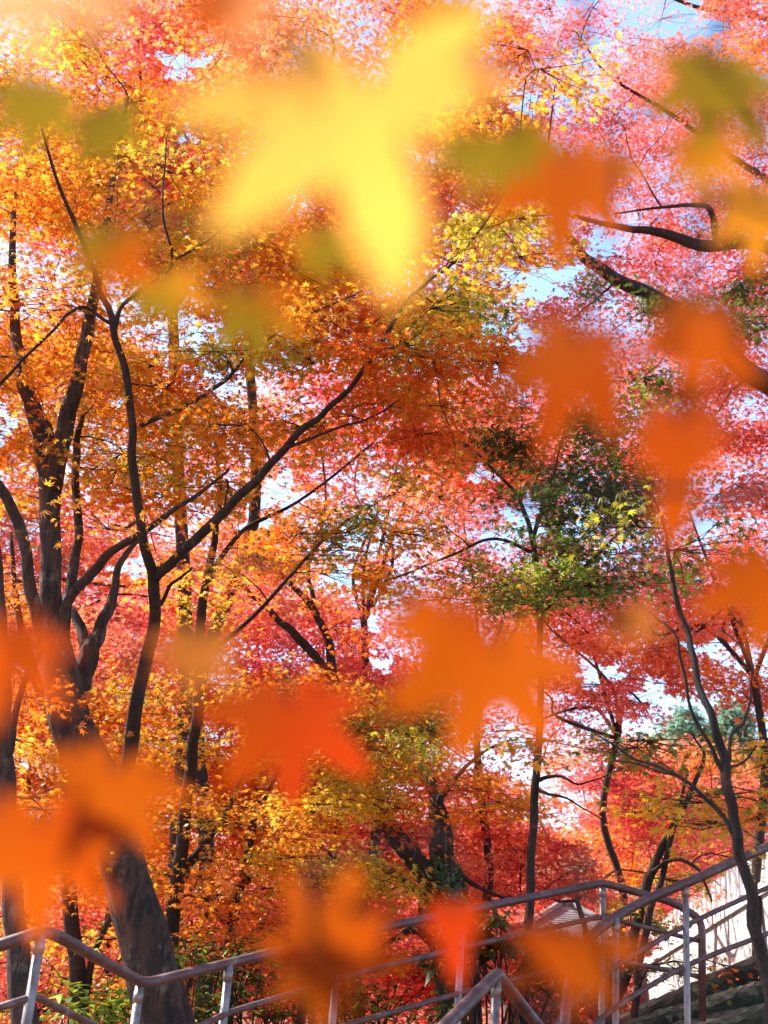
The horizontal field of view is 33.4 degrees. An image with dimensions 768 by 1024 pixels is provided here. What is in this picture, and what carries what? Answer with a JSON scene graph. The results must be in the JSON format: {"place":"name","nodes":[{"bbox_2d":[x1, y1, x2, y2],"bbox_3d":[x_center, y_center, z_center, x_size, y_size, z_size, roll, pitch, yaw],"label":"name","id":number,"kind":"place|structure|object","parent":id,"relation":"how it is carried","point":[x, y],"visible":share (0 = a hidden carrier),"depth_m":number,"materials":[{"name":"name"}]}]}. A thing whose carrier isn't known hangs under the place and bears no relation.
{"place":"outdoors","nodes":[
{"label":"outdoors","id":0,"kind":"place"},
{"bbox_2d":[0,0,277,76],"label":"maple sprig","id":1,"kind":"object","parent":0,"point":[30,29],"visible":1,"depth_m":0.22,"materials":[{"name":"orange plant"}]},
{"bbox_2d":[0,833,679,1023],"bbox_3d":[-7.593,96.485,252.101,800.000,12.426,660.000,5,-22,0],"label":"ground","id":2,"kind":"structure","parent":0,"point":[483,1010],"depth_m":43.79,"materials":[{"name":"brown plant"}]},
{"bbox_2d":[0,5,153,175],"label":"maple sprig","id":3,"kind":"object","parent":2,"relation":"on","point":[33,109],"visible":0.82,"depth_m":0.44,"materials":[{"name":"yellow plant"}]},
{"bbox_2d":[0,255,187,1023],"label":"maple tree","id":4,"kind":"object","parent":2,"relation":"on","point":[18,963],"visible":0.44,"depth_m":6.21,"materials":[{"name":"orange plant"}]},
{"bbox_2d":[0,516,198,949],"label":"maple sprig","id":5,"kind":"object","parent":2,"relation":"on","point":[73,834],"visible":1,"depth_m":0.38,"materials":[{"name":"orange plant"}]},
{"bbox_2d":[0,533,247,1023],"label":"maple tree","id":6,"kind":"object","parent":2,"relation":"on","point":[78,971],"visible":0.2,"depth_m":8.97,"materials":[{"name":"orange plant"}]},
{"bbox_2d":[6,618,242,1023],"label":"maple tree","id":7,"kind":"object","parent":2,"relation":"on","point":[41,737],"visible":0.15,"depth_m":13.95,"materials":[{"name":"orange plant"}]},
{"bbox_2d":[37,971,220,1023],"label":"evergreen shrub","id":8,"kind":"object","parent":2,"relation":"on","point":[104,1008],"visible":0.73,"depth_m":6.99,"materials":[{"name":"green plant"}]},
{"bbox_2d":[0,258,268,674],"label":"maple tree","id":9,"kind":"object","parent":2,"relation":"on","point":[88,544],"visible":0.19,"depth_m":13.27,"materials":[{"name":"orange plant"}]},
{"bbox_2d":[0,764,268,1023],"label":"maple tree","id":10,"kind":"object","parent":2,"relation":"on","point":[57,1019],"depth_m":23.36,"materials":[{"name":"red plant"}]},
{"bbox_2d":[0,812,292,1023],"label":"maple tree","id":11,"kind":"object","parent":2,"relation":"on","point":[3,990],"visible":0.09,"depth_m":17.06,"materials":[{"name":"red plant"}]},
{"bbox_2d":[0,0,329,969],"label":"maple tree","id":12,"kind":"object","parent":2,"relation":"on","point":[144,52],"visible":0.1,"depth_m":13.24,"materials":[{"name":"orange plant"}]},
{"bbox_2d":[63,923,277,1023],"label":"evergreen shrub","id":13,"kind":"object","parent":2,"relation":"on","point":[181,959],"visible":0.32,"depth_m":8.10,"materials":[{"name":"green plant"}]},
{"bbox_2d":[13,490,329,1023],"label":"maple tree","id":14,"kind":"object","parent":2,"relation":"on","point":[193,555],"visible":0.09,"depth_m":16.61,"materials":[{"name":"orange plant"}]},
{"bbox_2d":[0,0,378,1023],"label":"maple tree","id":15,"kind":"object","parent":2,"relation":"on","point":[142,930],"visible":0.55,"depth_m":7.72,"materials":[{"name":"orange plant"}]},
{"bbox_2d":[2,655,409,1021],"bbox_3d":[-2.599,4.594,16.894,6.356,5.746,5.800,5,-22,0],"label":"maple tree","id":16,"kind":"object","parent":2,"relation":"on","point":[220,772],"visible":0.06,"depth_m":15.88,"materials":[{"name":"orange plant"}]},
{"bbox_2d":[65,125,357,361],"bbox_3d":[-0.070,-0.099,0.484,0.058,0.109,0.141,-9,-25,29],"label":"maple sprig","id":17,"kind":"object","parent":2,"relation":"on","point":[110,256],"visible":0.88,"depth_m":0.46,"materials":[{"name":"orange plant"}]},
{"bbox_2d":[141,729,341,1023],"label":"maple tree","id":18,"kind":"object","parent":2,"relation":"on","point":[231,921],"visible":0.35,"depth_m":9.30,"materials":[{"name":"orange plant"}]},
{"bbox_2d":[183,936,307,1023],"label":"evergreen shrub","id":19,"kind":"object","parent":2,"relation":"on","point":[275,1016],"visible":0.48,"depth_m":8.31,"materials":[{"name":"green plant"}]},
{"bbox_2d":[39,811,484,1023],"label":"maple tree","id":20,"kind":"object","parent":2,"relation":"on","point":[257,1021],"visible":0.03,"depth_m":24.29,"materials":[{"name":"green plant"}]},
{"bbox_2d":[84,542,451,1023],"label":"maple tree","id":21,"kind":"object","parent":2,"relation":"on","point":[349,663],"visible":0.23,"depth_m":15.43,"materials":[{"name":"red plant"}]},
{"bbox_2d":[88,411,507,963],"bbox_3d":[-1.052,1.697,9.209,2.629,4.645,3.964,11,-23,-15],"label":"maple tree","id":22,"kind":"object","parent":2,"relation":"on","point":[183,830],"visible":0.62,"depth_m":8.88,"materials":[{"name":"orange plant"}]},
{"bbox_2d":[0,0,634,767],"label":"maple tree","id":23,"kind":"object","parent":2,"relation":"on","point":[424,316],"visible":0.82,"depth_m":7.07,"materials":[{"name":"orange plant"}]},
{"bbox_2d":[92,0,569,1023],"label":"maple tree","id":24,"kind":"object","parent":2,"relation":"on","point":[314,16],"visible":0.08,"depth_m":14.68,"materials":[{"name":"orange plant"}]},
{"bbox_2d":[162,0,502,308],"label":"maple sprig","id":25,"kind":"object","parent":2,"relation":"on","point":[324,108],"visible":1,"depth_m":0.24,"materials":[{"name":"yellow plant"}]},
{"bbox_2d":[155,686,515,1023],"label":"maple tree","id":26,"kind":"object","parent":2,"relation":"on","point":[361,847],"visible":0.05,"depth_m":16.90,"materials":[{"name":"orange plant"}]},
{"bbox_2d":[0,880,705,1023],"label":"terrace railing","id":27,"kind":"object","parent":2,"relation":"on","point":[30,998],"visible":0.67,"depth_m":5.11,"materials":[{"name":"metal"}]},
{"bbox_2d":[251,976,489,1023],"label":"evergreen shrub","id":28,"kind":"object","parent":2,"relation":"on","point":[341,1013],"visible":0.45,"depth_m":8.67,"materials":[{"name":"green plant"}]},
{"bbox_2d":[189,843,553,1023],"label":"maple tree","id":29,"kind":"object","parent":2,"relation":"on","point":[407,996],"visible":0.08,"depth_m":18.11,"materials":[{"name":"red plant"}]},
{"bbox_2d":[184,343,574,1023],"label":"maple tree","id":30,"kind":"object","parent":2,"relation":"on","point":[298,477],"visible":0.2,"depth_m":15.63,"materials":[{"name":"red plant"}]},
{"bbox_2d":[177,448,596,1023],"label":"maple tree","id":31,"kind":"object","parent":2,"relation":"on","point":[432,875],"visible":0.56,"depth_m":9.73,"materials":[{"name":"orange plant"}]},
{"bbox_2d":[401,908,555,1023],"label":"rhododendron shrub","id":32,"kind":"object","parent":2,"relation":"on","point":[494,920],"visible":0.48,"depth_m":7.37,"materials":[{"name":"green plant"}]},
{"bbox_2d":[246,768,723,1023],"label":"maple tree","id":33,"kind":"object","parent":2,"relation":"on","point":[569,838],"visible":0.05,"depth_m":27.00,"materials":[{"name":"red plant"}]},
{"bbox_2d":[437,969,543,1023],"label":"handrail","id":34,"kind":"object","parent":2,"relation":"on","point":[495,981],"visible":1,"depth_m":4.31,"materials":[{"name":"metal"}]},
{"bbox_2d":[291,338,700,1023],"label":"maple tree","id":35,"kind":"object","parent":2,"relation":"on","point":[577,636],"visible":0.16,"depth_m":16.99,"materials":[{"name":"red plant"}]},
{"bbox_2d":[260,208,767,1023],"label":"maple tree","id":36,"kind":"object","parent":2,"relation":"on","point":[570,582],"visible":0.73,"depth_m":8.27,"materials":[{"name":"red plant"}]},
{"bbox_2d":[369,875,664,1023],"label":"maple tree","id":37,"kind":"object","parent":2,"relation":"on","point":[595,1013],"visible":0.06,"depth_m":18.66,"materials":[{"name":"red plant"}]},
{"bbox_2d":[329,0,767,530],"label":"maple tree","id":38,"kind":"object","parent":2,"relation":"on","point":[677,239],"visible":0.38,"depth_m":13.93,"materials":[{"name":"pink plant"}]},
{"bbox_2d":[358,742,754,1023],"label":"maple tree","id":39,"kind":"object","parent":2,"relation":"on","point":[514,861],"visible":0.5,"depth_m":17.12,"materials":[{"name":"red plant"}]},
{"bbox_2d":[500,839,647,1023],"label":"maple sprig","id":40,"kind":"object","parent":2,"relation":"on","point":[570,963],"visible":1,"depth_m":0.38,"materials":[{"name":"orange plant"}]},
{"bbox_2d":[498,898,651,1023],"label":"hall","id":41,"kind":"structure","parent":2,"relation":"on","point":[559,914],"depth_m":18.92,"materials":[{"name":"grey tile"}]},
{"bbox_2d":[417,561,767,974],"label":"maple tree","id":42,"kind":"object","parent":2,"relation":"on","point":[622,708],"visible":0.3,"depth_m":16.36,"materials":[{"name":"red plant"}]},
{"bbox_2d":[573,725,659,874],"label":"tree foliage","id":43,"kind":"object","parent":2,"relation":"on","point":[652,733],"depth_m":51.28,"materials":[{"name":"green plant"}]},
{"bbox_2d":[478,471,767,1023],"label":"maple tree","id":44,"kind":"object","parent":2,"relation":"on","point":[732,821],"visible":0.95,"depth_m":4.67,"materials":[{"name":"red plant"}]},
{"bbox_2d":[517,727,766,915],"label":"maple tree","id":45,"kind":"object","parent":2,"relation":"on","point":[628,865],"visible":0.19,"depth_m":21.17,"materials":[{"name":"red plant"}]},
{"bbox_2d":[542,736,767,1023],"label":"maple tree","id":46,"kind":"object","parent":2,"relation":"on","point":[654,867],"visible":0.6,"depth_m":8.28,"materials":[{"name":"orange plant"}]},
{"bbox_2d":[553,842,767,1023],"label":"stair railing","id":47,"kind":"object","parent":2,"relation":"on","point":[613,919],"visible":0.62,"depth_m":5.99,"materials":[{"name":"metal"}]},
{"bbox_2d":[570,402,767,954],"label":"maple tree","id":48,"kind":"object","parent":2,"relation":"on","point":[759,690],"visible":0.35,"depth_m":14.32,"materials":[{"name":"red plant"}]},
{"bbox_2d":[607,696,753,901],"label":"conifer tree","id":49,"kind":"object","parent":2,"relation":"on","point":[679,721],"visible":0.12,"depth_m":46.20,"materials":[{"name":"green plant"}]},
{"bbox_2d":[619,948,767,1023],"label":"stone steps","id":50,"kind":"structure","parent":2,"relation":"on","point":[746,999],"depth_m":7.63,"materials":[{"name":"grey stone"}]},
{"bbox_2d":[633,877,767,1004],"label":"stone wall","id":51,"kind":"structure","parent":2,"relation":"on","point":[726,927],"depth_m":15.15,"materials":[{"name":"white stone"}]},
{"bbox_2d":[645,840,767,956],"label":"picket fence","id":52,"kind":"object","parent":51,"relation":"on","point":[737,889],"visible":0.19,"depth_m":15.52,"materials":[{"name":"wood"}]},
{"bbox_2d":[641,752,767,863],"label":"maple tree","id":53,"kind":"object","parent":2,"relation":"on","point":[754,826],"visible":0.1,"depth_m":22.96,"materials":[{"name":"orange plant"}]},
{"bbox_2d":[697,687,767,844],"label":"conifer tree","id":54,"kind":"object","parent":2,"relation":"on","point":[747,729],"visible":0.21,"depth_m":50.36,"materials":[{"name":"green plant"}]},
{"bbox_2d":[257,832,487,1023],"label":"maple sprig","id":55,"kind":"object","parent":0,"point":[320,955],"visible":1,"depth_m":0.39,"materials":[{"name":"orange plant"}]},
{"bbox_2d":[140,530,373,818],"bbox_3d":[-0.049,0.050,0.410,0.057,0.078,0.122,-5,-24,22],"label":"maple sprig","id":56,"kind":"object","parent":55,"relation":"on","point":[289,734],"visible":1,"depth_m":0.44,"materials":[{"name":"orange plant"}]},
{"bbox_2d":[0,0,767,836],"label":"sky","id":57,"kind":"structure","parent":0,"point":[543,287],"materials":[{"name":"white"}]},
{"bbox_2d":[421,0,656,268],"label":"maple sprig","id":58,"kind":"object","parent":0,"point":[555,182],"visible":0.84,"depth_m":0.43,"materials":[{"name":"orange plant"}]},
{"bbox_2d":[399,0,514,115],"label":"maple sprig","id":59,"kind":"object","parent":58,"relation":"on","point":[420,13],"visible":0.45,"depth_m":0.40,"materials":[{"name":"orange plant"}]},
{"bbox_2d":[489,103,634,461],"bbox_3d":[0.059,-0.063,0.365,0.030,0.093,0.055,17,-25,-28],"label":"maple sprig","id":60,"kind":"object","parent":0,"point":[563,366],"visible":1,"depth_m":0.36,"materials":[{"name":"orange plant"}]},
{"bbox_2d":[371,486,767,773],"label":"maple sprig","id":61,"kind":"object","parent":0,"point":[471,664],"visible":1,"depth_m":0.36,"materials":[{"name":"orange plant"}]},
{"bbox_2d":[593,477,767,660],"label":"maple sprig","id":62,"kind":"object","parent":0,"point":[746,583],"visible":0.96,"depth_m":0.47,"materials":[{"name":"orange plant"}]},
{"bbox_2d":[622,187,767,557],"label":"maple sprig","id":63,"kind":"object","parent":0,"point":[692,338],"visible":1,"depth_m":0.34,"materials":[{"name":"orange plant"}]},
{"bbox_2d":[635,0,767,278],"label":"maple sprig","id":64,"kind":"object","parent":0,"point":[706,89],"visible":0.98,"depth_m":0.38,"materials":[{"name":"orange plant"}]}
]}

